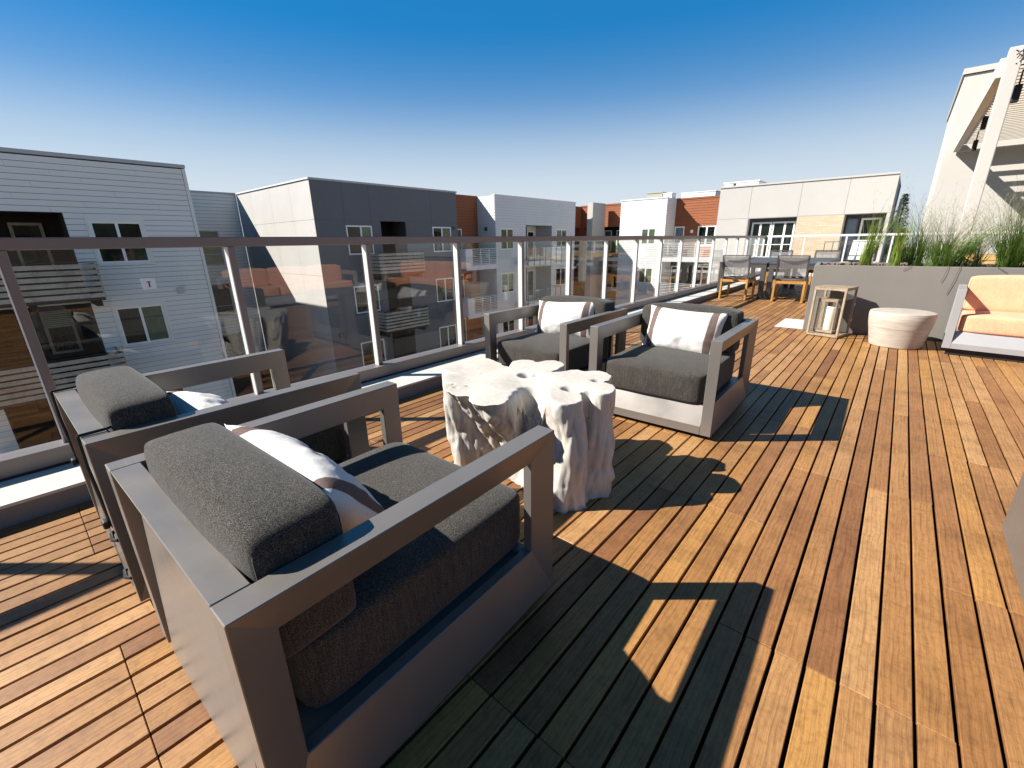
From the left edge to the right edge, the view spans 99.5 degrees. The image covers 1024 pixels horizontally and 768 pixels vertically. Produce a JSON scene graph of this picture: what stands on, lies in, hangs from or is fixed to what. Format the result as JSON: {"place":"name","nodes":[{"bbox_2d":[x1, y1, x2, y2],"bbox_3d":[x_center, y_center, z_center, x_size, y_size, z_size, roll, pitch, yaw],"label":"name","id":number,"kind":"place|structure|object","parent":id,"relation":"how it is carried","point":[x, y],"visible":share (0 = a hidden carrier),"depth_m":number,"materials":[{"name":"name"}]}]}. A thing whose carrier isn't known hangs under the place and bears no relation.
{"place":"outdoors","nodes":[
{"label":"outdoors","id":0,"kind":"place"},
{"bbox_2d":[0,147,235,453],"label":"apartment building","id":1,"kind":"structure","parent":0,"point":[92,309],"depth_m":16.01,"materials":[{"name":"grey wood"}]},
{"bbox_2d":[6,222,54,265],"bbox_3d":[-17.003,-4.865,15.358,0.070,1.600,0.830,14,23,39],"label":"window","id":2,"kind":"structure","parent":1,"relation":"in","point":[16,229],"depth_m":15.32,"materials":[{"name":"brown glass"}]},
{"bbox_2d":[38,309,82,354],"bbox_3d":[-16.955,-1.968,16.309,0.070,1.600,0.830,14,23,39],"label":"window","id":3,"kind":"structure","parent":1,"relation":"in","point":[59,326],"depth_m":16.30,"materials":[{"name":"black glass"}]},
{"bbox_2d":[84,218,154,265],"bbox_3d":[-14.438,-5.230,16.004,0.115,1.630,1.640,14,23,39],"label":"window","id":4,"kind":"structure","parent":1,"relation":"in","point":[96,227],"depth_m":15.98,"materials":[{"name":"grey glass"}]},
{"bbox_2d":[111,301,174,348],"bbox_3d":[-14.390,-2.333,16.955,0.115,1.630,1.640,14,23,39],"label":"window","id":5,"kind":"structure","parent":1,"relation":"in","point":[141,324],"depth_m":16.94,"materials":[{"name":"grey glass"}]},
{"bbox_2d":[141,278,156,289],"bbox_3d":[-2.181,-0.603,2.604,0.001,0.064,0.066,14,23,39],"label":"sign","id":6,"kind":"object","parent":1,"relation":"attached to","point":[148,283],"visible":1,"depth_m":2.60,"materials":[{"name":"white"}]},
{"bbox_2d":[167,387,187,391],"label":"window","id":7,"kind":"structure","parent":1,"relation":"in","point":[186,388],"depth_m":18.32,"materials":[{"name":"grey"}]},
{"bbox_2d":[235,177,457,385],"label":"apartment building","id":8,"kind":"structure","parent":0,"point":[312,304],"depth_m":24.06,"materials":[{"name":"white paint"}]},
{"bbox_2d":[346,225,374,254],"bbox_3d":[-7.971,-7.556,22.762,0.070,1.450,1.490,14,23,39],"label":"window","id":9,"kind":"structure","parent":8,"relation":"in","point":[352,230],"depth_m":22.66,"materials":[{"name":"glass"}]},
{"bbox_2d":[354,284,380,313],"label":"window","id":10,"kind":"structure","parent":8,"relation":"in","point":[360,292],"depth_m":23.53,"materials":[{"name":"clear glass"}]},
{"bbox_2d":[361,338,385,365],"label":"window","id":11,"kind":"structure","parent":8,"relation":"in","point":[367,348],"depth_m":24.47,"materials":[{"name":"grey glass"}]},
{"bbox_2d":[432,227,451,251],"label":"window","id":12,"kind":"structure","parent":8,"relation":"in","point":[437,231],"depth_m":26.79,"materials":[{"name":"glass"}]},
{"bbox_2d":[436,277,454,301],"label":"window","id":13,"kind":"structure","parent":8,"relation":"in","point":[445,286],"depth_m":27.74,"materials":[{"name":"clear glass"}]},
{"bbox_2d":[439,324,456,346],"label":"window","id":14,"kind":"structure","parent":8,"relation":"in","point":[448,334],"depth_m":28.66,"materials":[{"name":"glass"}]},
{"bbox_2d":[453,194,498,341],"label":"link building","id":15,"kind":"structure","parent":0,"point":[474,311],"depth_m":30.01,"materials":[{"name":"paint"}]},
{"bbox_2d":[458,229,461,248],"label":"window","id":16,"kind":"structure","parent":15,"relation":"in","point":[459,230],"depth_m":29.78,"materials":[{"name":"grey glass"}]},
{"bbox_2d":[461,275,464,296],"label":"window","id":17,"kind":"structure","parent":15,"relation":"in","point":[463,290],"depth_m":30.90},
{"bbox_2d":[464,318,466,341],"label":"window","id":18,"kind":"structure","parent":15,"relation":"in","point":[465,331],"depth_m":31.88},
{"bbox_2d":[0,0,1023,250],"label":"sky","id":19,"kind":"structure","parent":0,"point":[582,102],"materials":[{"name":"blue"}]},
{"bbox_2d":[477,194,575,337],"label":"apartment building","id":20,"kind":"structure","parent":0,"point":[544,261],"depth_m":32.49,"materials":[{"name":"white paint"}]},
{"bbox_2d":[500,228,513,249],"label":"window","id":21,"kind":"structure","parent":20,"relation":"in","point":[504,232],"depth_m":30.96,"materials":[{"name":"green glass"}]},
{"bbox_2d":[501,272,513,292],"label":"window","id":22,"kind":"structure","parent":20,"relation":"in","point":[507,278],"depth_m":31.90,"materials":[{"name":"glass"}]},
{"bbox_2d":[503,320,514,331],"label":"window","id":23,"kind":"structure","parent":20,"relation":"in","point":[510,325],"depth_m":32.91,"materials":[{"name":"glass"}]},
{"bbox_2d":[527,231,533,258],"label":"window","id":24,"kind":"structure","parent":20,"relation":"in","point":[529,233],"depth_m":35.30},
{"bbox_2d":[527,270,533,296],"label":"window","id":25,"kind":"structure","parent":20,"relation":"in","point":[530,273],"depth_m":36.17,"materials":[{"name":"glass"}]},
{"bbox_2d":[527,316,533,326],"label":"window","id":26,"kind":"structure","parent":20,"relation":"in","point":[530,320],"depth_m":37.19,"materials":[{"name":"clear glass"}]},
{"bbox_2d":[556,267,565,284],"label":"window","id":27,"kind":"structure","parent":20,"relation":"in","point":[560,272],"depth_m":36.81,"materials":[{"name":"clear glass"}]},
{"bbox_2d":[556,229,566,247],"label":"window","id":28,"kind":"structure","parent":20,"relation":"in","point":[559,232],"depth_m":35.82,"materials":[{"name":"glass"}]},
{"bbox_2d":[247,243,915,386],"bbox_3d":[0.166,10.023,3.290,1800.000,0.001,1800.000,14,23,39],"label":"ground","id":29,"kind":"structure","parent":0,"point":[261,325],"depth_m":123.63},
{"bbox_2d":[190,190,273,396],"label":"link building","id":30,"kind":"structure","parent":29,"relation":"on","point":[216,214],"depth_m":26.58,"materials":[{"name":"grey"}]},
{"bbox_2d":[199,231,224,265],"bbox_3d":[-18.360,-7.846,25.067,0.070,1.950,2.700,14,23,39],"label":"window","id":31,"kind":"structure","parent":30,"relation":"in","point":[213,255],"depth_m":25.73,"materials":[{"name":"glass"}]},
{"bbox_2d":[211,283,235,316],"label":"window","id":32,"kind":"structure","parent":30,"relation":"in","point":[222,295],"depth_m":26.64,"materials":[{"name":"clear glass"}]},
{"bbox_2d":[223,332,243,357],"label":"window","id":33,"kind":"structure","parent":30,"relation":"in","point":[233,344],"depth_m":27.53,"materials":[{"name":"grey glass"}]},
{"bbox_2d":[573,203,620,302],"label":"link building","id":34,"kind":"structure","parent":29,"relation":"on","point":[612,219],"depth_m":39.99,"materials":[{"name":"paint"}]},
{"bbox_2d":[584,202,605,297],"bbox_3d":[7.411,-9.119,39.414,0.530,13.570,2.100,14,23,39],"label":"wall fin","id":35,"kind":"object","parent":34,"relation":"attached to","point":[594,249],"depth_m":38.15,"materials":[{"name":"grey paint"}]},
{"bbox_2d":[603,230,611,250],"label":"window","id":36,"kind":"structure","parent":34,"relation":"in","point":[609,232],"depth_m":39.91,"materials":[{"name":"black glass"}]},
{"bbox_2d":[607,267,616,286],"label":"window","id":37,"kind":"structure","parent":34,"relation":"in","point":[612,271],"depth_m":39.66,"materials":[{"name":"glass"}]},
{"bbox_2d":[616,230,619,250],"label":"window","id":38,"kind":"structure","parent":34,"relation":"in","point":[617,241],"depth_m":39.45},
{"bbox_2d":[615,197,676,304],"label":"apartment building","id":39,"kind":"structure","parent":29,"relation":"on","point":[648,217],"depth_m":35.40,"materials":[{"name":"white paint"}]},
{"bbox_2d":[637,267,652,283],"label":"window","id":40,"kind":"structure","parent":39,"relation":"in","point":[644,274],"depth_m":35.86,"materials":[{"name":"glass"}]},
{"bbox_2d":[640,228,655,244],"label":"window","id":41,"kind":"structure","parent":39,"relation":"in","point":[644,231],"depth_m":34.92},
{"bbox_2d":[646,192,666,197],"bbox_3d":[12.097,-15.315,35.399,1.840,0.580,1.180,14,23,39],"label":"air handler","id":42,"kind":"object","parent":39,"relation":"on","point":[654,194],"visible":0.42,"depth_m":35.10,"materials":[{"name":"grey metal"}]},
{"bbox_2d":[663,192,676,197],"bbox_3d":[12.540,-14.952,34.494,0.780,0.440,0.880,14,23,39],"label":"roof hatch","id":43,"kind":"object","parent":39,"relation":"on","point":[672,195],"visible":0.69,"depth_m":34.20,"materials":[{"name":"white"}]},
{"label":"terrace slab","id":44,"kind":"structure","parent":29,"relation":"on","visible":0},
{"bbox_2d":[0,275,767,530],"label":"curb ledge","id":45,"kind":"object","parent":44,"relation":"on","point":[32,496],"visible":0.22,"depth_m":2.25,"materials":[{"name":"concrete"}]},
{"bbox_2d":[0,236,765,481],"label":"glass railing","id":46,"kind":"object","parent":45,"relation":"on","point":[31,460],"visible":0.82,"depth_m":3.42,"materials":[{"name":"clear glass"}]},
{"bbox_2d":[0,279,1023,767],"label":"deck floor","id":47,"kind":"structure","parent":44,"relation":"on","point":[800,557],"depth_m":1.55,"materials":[{"name":"brown wood"}]},
{"bbox_2d":[49,349,369,601],"bbox_3d":[-1.383,0.257,2.075,0.879,0.761,0.997,14,23,38],"label":"lounge chair","id":48,"kind":"object","parent":47,"relation":"on","point":[111,414],"visible":0.5,"depth_m":1.71,"materials":[{"name":"grey metal"}]},
{"bbox_2d":[167,391,229,414],"bbox_3d":[-1.369,0.172,1.999,0.600,0.205,0.360,16,-13,42],"label":"pillow","id":49,"kind":"object","parent":48,"relation":"on","point":[184,402],"visible":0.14,"depth_m":1.93,"materials":[{"name":"fabric"}]},
{"bbox_2d":[105,381,553,767],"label":"lounge chair","id":50,"kind":"object","parent":47,"relation":"on","point":[300,628],"visible":0.98,"depth_m":1.07,"materials":[{"name":"grey fabric"}]},
{"bbox_2d":[225,425,384,532],"bbox_3d":[-0.613,0.320,1.319,0.624,0.374,0.206,17,59,36],"label":"pillow","id":51,"kind":"object","parent":50,"relation":"on","point":[356,503],"visible":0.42,"depth_m":1.18,"materials":[{"name":"fabric"}]},
{"bbox_2d":[441,358,615,513],"bbox_3d":[0.057,0.227,2.421,0.994,0.555,0.829,1,18,7],"label":"stump table","id":52,"kind":"object","parent":47,"relation":"on","point":[490,405],"visible":0.85,"depth_m":2.17,"materials":[{"name":"white wood"}]},
{"bbox_2d":[484,295,627,371],"bbox_3d":[0.407,-0.383,3.935,0.869,0.761,0.975,14,24,39],"label":"lounge chair","id":53,"kind":"object","parent":47,"relation":"on","point":[567,349],"visible":0.59,"depth_m":3.77,"materials":[{"name":"grey metal"}]},
{"bbox_2d":[536,300,593,337],"bbox_3d":[0.486,-0.594,3.996,0.600,0.360,0.204,7,-2,32],"label":"pillow","id":54,"kind":"object","parent":53,"relation":"on","point":[552,316],"visible":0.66,"depth_m":3.93,"materials":[{"name":"fabric"}]},
{"bbox_2d":[589,302,758,437],"bbox_3d":[1.232,-0.193,3.314,0.904,0.761,0.975,14,23,37],"label":"lounge chair","id":55,"kind":"object","parent":47,"relation":"on","point":[697,393],"visible":0.81,"depth_m":3.07,"materials":[{"name":"grey fabric"}]},
{"bbox_2d":[642,305,728,354],"bbox_3d":[1.325,-0.409,3.373,0.600,0.360,0.204,16,5,39],"label":"pillow","id":56,"kind":"object","parent":55,"relation":"on","point":[698,332],"visible":0.91,"depth_m":3.29,"materials":[{"name":"fabric"}]},
{"bbox_2d":[718,255,755,299],"bbox_3d":[4.882,-2.314,9.344,0.556,0.915,0.590,16,25,42],"label":"dining chair","id":57,"kind":"object","parent":47,"relation":"on","point":[735,264],"visible":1,"depth_m":9.16,"materials":[{"name":"grey wood"}]},
{"bbox_2d":[717,257,789,298],"bbox_3d":[5.966,-2.642,10.554,0.939,0.750,2.980,14,23,39],"label":"dining table","id":58,"kind":"object","parent":47,"relation":"on","point":[762,263],"visible":0.52,"depth_m":9.43,"materials":[{"name":"grey metal"}]},
{"bbox_2d":[764,250,793,285],"bbox_3d":[7.253,-3.178,11.856,0.556,0.915,0.590,14,23,38],"label":"dining chair","id":59,"kind":"object","parent":47,"relation":"on","point":[774,253],"visible":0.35,"depth_m":11.96,"materials":[{"name":"grey fabric"}]},
{"bbox_2d":[774,318,803,328],"bbox_3d":[4.325,-0.908,6.542,0.480,0.004,0.850,14,23,39],"label":"floor mat","id":60,"kind":"object","parent":47,"relation":"on","point":[792,323],"visible":0.64,"depth_m":6.55,"materials":[{"name":"fabric"}]},
{"bbox_2d":[770,255,810,302],"bbox_3d":[5.665,-2.140,8.776,0.556,0.915,0.590,13,23,36],"label":"dining chair","id":61,"kind":"object","parent":47,"relation":"on","point":[792,265],"visible":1,"depth_m":8.56,"materials":[{"name":"grey"}]},
{"bbox_2d":[764,258,839,298],"bbox_3d":[6.712,-2.454,9.941,0.944,0.750,2.980,14,23,39],"label":"dining table","id":62,"kind":"object","parent":47,"relation":"on","point":[813,262],"visible":0.41,"depth_m":9.18,"materials":[{"name":"grey metal"}]},
{"bbox_2d":[807,250,840,285],"bbox_3d":[8.040,-2.979,11.210,0.556,0.915,0.590,15,24,40],"label":"dining chair","id":63,"kind":"object","parent":47,"relation":"on","point":[827,253],"visible":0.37,"depth_m":11.28,"materials":[{"name":"grey fabric"}]},
{"bbox_2d":[806,285,858,337],"bbox_3d":[4.204,-0.961,5.692,0.364,0.628,0.368,-13,22,-33],"label":"lantern","id":64,"kind":"object","parent":47,"relation":"on","point":[837,333],"visible":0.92,"depth_m":5.63,"materials":[{"name":"brown wood"}]},
{"bbox_2d":[813,297,842,332],"bbox_3d":[4.192,-0.914,5.733,0.224,0.438,0.228,-13,22,-33],"label":"lantern","id":65,"kind":"object","parent":64,"relation":"in","point":[830,299],"visible":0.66,"depth_m":5.71,"materials":[{"name":"brown wood"}]},
{"bbox_2d":[822,306,837,329],"bbox_3d":[4.204,-0.872,5.723,0.120,0.306,0.120,14,23,39],"label":"candle","id":66,"kind":"object","parent":65,"relation":"in","point":[828,318],"visible":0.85,"depth_m":5.69,"materials":[{"name":"beige wax"}]},
{"bbox_2d":[868,308,937,349],"bbox_3d":[4.580,-0.660,5.134,0.610,0.408,0.610,14,23,39],"label":"drum table","id":67,"kind":"object","parent":47,"relation":"on","point":[902,328],"visible":1,"depth_m":4.95,"materials":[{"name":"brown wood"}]},
{"bbox_2d":[802,262,1023,340],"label":"planter","id":68,"kind":"object","parent":47,"relation":"on","point":[886,285],"visible":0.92,"depth_m":5.50,"materials":[{"name":"grey concrete"}]},
{"bbox_2d":[859,175,923,265],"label":"tall grass","id":69,"kind":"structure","parent":68,"relation":"on","point":[866,255],"depth_m":5.79,"materials":[{"name":"green plant"}]},
{"bbox_2d":[889,191,932,265],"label":"tall grass","id":70,"kind":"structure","parent":68,"relation":"on","point":[897,247],"depth_m":5.63,"materials":[{"name":"green plant"}]},
{"bbox_2d":[892,186,964,265],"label":"tall grass","id":71,"kind":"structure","parent":68,"relation":"in","point":[914,258],"depth_m":5.62,"materials":[{"name":"green plant"}]},
{"bbox_2d":[925,242,982,262],"bbox_3d":[13.201,-3.915,13.004,1.303,0.775,0.993,14,23,39],"label":"shrub","id":72,"kind":"object","parent":68,"relation":"in","point":[951,248],"visible":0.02,"depth_m":12.95,"materials":[{"name":"green plant"}]},
{"bbox_2d":[898,187,1023,266],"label":"tall grass","id":73,"kind":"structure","parent":68,"relation":"on","point":[946,258],"depth_m":5.35,"materials":[{"name":"green plant"}]},
{"bbox_2d":[940,198,1023,266],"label":"tall grass","id":74,"kind":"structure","parent":68,"relation":"on","point":[976,262],"depth_m":5.35,"materials":[{"name":"green plant"}]},
{"bbox_2d":[967,169,1023,267],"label":"tall grass","id":75,"kind":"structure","parent":68,"relation":"on","point":[1012,256],"depth_m":5.05,"materials":[{"name":"green plant"}]},
{"bbox_2d":[941,275,1023,362],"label":"sofa","id":76,"kind":"object","parent":47,"relation":"on","point":[990,325],"visible":1,"depth_m":4.60,"materials":[{"name":"beige fabric"}]},
{"bbox_2d":[952,45,1023,259],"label":"pergola","id":77,"kind":"object","parent":47,"relation":"on","point":[1005,121],"visible":0.86,"depth_m":8.07,"materials":[{"name":"white concrete"}]},
{"bbox_2d":[971,131,978,151],"bbox_3d":[13.101,-6.858,12.229,0.100,0.510,0.120,14,23,39],"label":"spotlight","id":78,"kind":"object","parent":77,"relation":"hanging from","point":[974,145],"visible":1,"depth_m":12.22,"materials":[{"name":"black metal"}]},
{"bbox_2d":[980,116,988,129],"bbox_3d":[11.756,-6.603,10.751,0.100,0.510,0.120,14,23,39],"label":"spotlight","id":79,"kind":"object","parent":77,"relation":"hanging from","point":[984,122],"visible":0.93,"depth_m":10.75,"materials":[{"name":"black metal"}]},
{"bbox_2d":[1009,69,1023,103],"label":"spotlight","id":80,"kind":"object","parent":77,"relation":"hanging from","point":[1016,93],"visible":0.93,"depth_m":7.72,"materials":[{"name":"black metal"}]},
{"bbox_2d":[1015,49,1023,64],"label":"cable","id":81,"kind":"object","parent":77,"relation":"attached to","point":[1019,55],"visible":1,"depth_m":7.28,"materials":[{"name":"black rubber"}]},
{"bbox_2d":[1002,472,1023,604],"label":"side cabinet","id":82,"kind":"object","parent":47,"relation":"on","point":[1013,527],"visible":1,"depth_m":1.76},
{"bbox_2d":[773,275,812,279],"bbox_3d":[12.995,-2.326,10.341,11.870,0.160,0.320,14,23,39],"label":"curb ledge","id":83,"kind":"object","parent":44,"relation":"on","point":[790,277],"visible":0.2,"depth_m":13.52,"materials":[{"name":"stone"}]},
{"bbox_2d":[766,231,1018,275],"bbox_3d":[12.772,-3.010,10.253,12.160,1.198,0.080,14,23,39],"label":"glass railing","id":84,"kind":"object","parent":83,"relation":"on","point":[831,235],"visible":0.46,"depth_m":12.61,"materials":[{"name":"metal"}]},
{"bbox_2d":[659,195,719,292],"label":"link building","id":85,"kind":"structure","parent":0,"point":[695,216],"depth_m":34.24,"materials":[{"name":"ceramic"}]},
{"bbox_2d":[669,266,676,290],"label":"window","id":86,"kind":"structure","parent":85,"relation":"in","point":[673,273],"depth_m":36.20,"materials":[{"name":"glass"}]},
{"bbox_2d":[672,226,684,255],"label":"window","id":87,"kind":"structure","parent":85,"relation":"in","point":[679,231],"depth_m":35.21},
{"bbox_2d":[692,266,708,285],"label":"window","id":88,"kind":"structure","parent":85,"relation":"in","point":[702,271],"depth_m":34.68,"materials":[{"name":"glass"}]},
{"bbox_2d":[681,190,720,197],"bbox_3d":[16.854,-16.203,37.673,2.880,0.700,4.080,14,23,39],"label":"stair head","id":89,"kind":"object","parent":85,"relation":"on","point":[700,193],"visible":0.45,"depth_m":36.07},
{"bbox_2d":[696,225,715,245],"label":"window","id":90,"kind":"structure","parent":85,"relation":"in","point":[702,230],"depth_m":33.74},
{"bbox_2d":[710,171,902,281],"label":"apartment building","id":91,"kind":"structure","parent":0,"point":[832,205],"depth_m":24.71,"materials":[{"name":"grey paint"}]},
{"bbox_2d":[724,180,766,186],"bbox_3d":[16.048,-13.392,29.613,2.180,0.590,3.080,14,23,39],"label":"stair head","id":92,"kind":"object","parent":91,"relation":"on","point":[745,182],"visible":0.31,"depth_m":28.39},
{"bbox_2d":[748,222,771,256],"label":"window","id":93,"kind":"structure","parent":91,"relation":"in","point":[758,228],"depth_m":26.64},
{"bbox_2d":[767,221,795,256],"bbox_3d":[16.145,-8.628,25.967,1.180,2.090,0.070,14,23,39],"label":"window","id":94,"kind":"structure","parent":91,"relation":"in","point":[785,227],"depth_m":25.88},
{"bbox_2d":[839,218,859,260],"bbox_3d":[18.984,-8.131,24.423,0.560,2.280,0.070,14,23,39],"label":"window","id":95,"kind":"structure","parent":91,"relation":"in","point":[851,226],"depth_m":24.33,"materials":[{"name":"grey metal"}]},
{"bbox_2d":[848,240,878,261],"bbox_3d":[17.858,-6.723,22.033,1.050,1.150,1.200,14,23,39],"label":"balcony parapet","id":96,"kind":"object","parent":91,"relation":"on","point":[852,254],"visible":0.45,"depth_m":21.84,"materials":[{"name":"white"}]},
{"bbox_2d":[857,217,882,239],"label":"window","id":97,"kind":"structure","parent":91,"relation":"in","point":[864,221],"depth_m":23.79,"materials":[{"name":"glass"}]},
{"bbox_2d":[883,217,908,262],"bbox_3d":[30.620,-10.673,35.404,2.294,5.737,2.821,14,23,39],"label":"leafy tree","id":98,"kind":"object","parent":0,"point":[886,251],"visible":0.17,"depth_m":34.70,"materials":[{"name":"green plant"}]},
{"bbox_2d":[884,247,911,262],"bbox_3d":[33.916,-10.899,37.869,2.866,4.525,2.612,-9,20,-24],"label":"leafy tree","id":99,"kind":"object","parent":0,"point":[903,259],"visible":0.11,"depth_m":37.29,"materials":[{"name":"green plant"}]},
{"bbox_2d":[894,193,909,248],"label":"conifer tree","id":100,"kind":"object","parent":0,"point":[904,198],"visible":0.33,"depth_m":42.57,"materials":[{"name":"green plant"}]},
{"bbox_2d":[916,60,1023,262],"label":"tower building","id":101,"kind":"structure","parent":0,"point":[953,171],"depth_m":14.35,"materials":[{"name":"white paint"}]},
{"bbox_2d":[965,254,1020,263],"bbox_3d":[10.703,-2.182,8.904,1.892,0.755,6.200,14,23,39],"label":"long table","id":102,"kind":"object","parent":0,"point":[991,259],"visible":0.05,"depth_m":9.17,"materials":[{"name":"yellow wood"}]}
]}

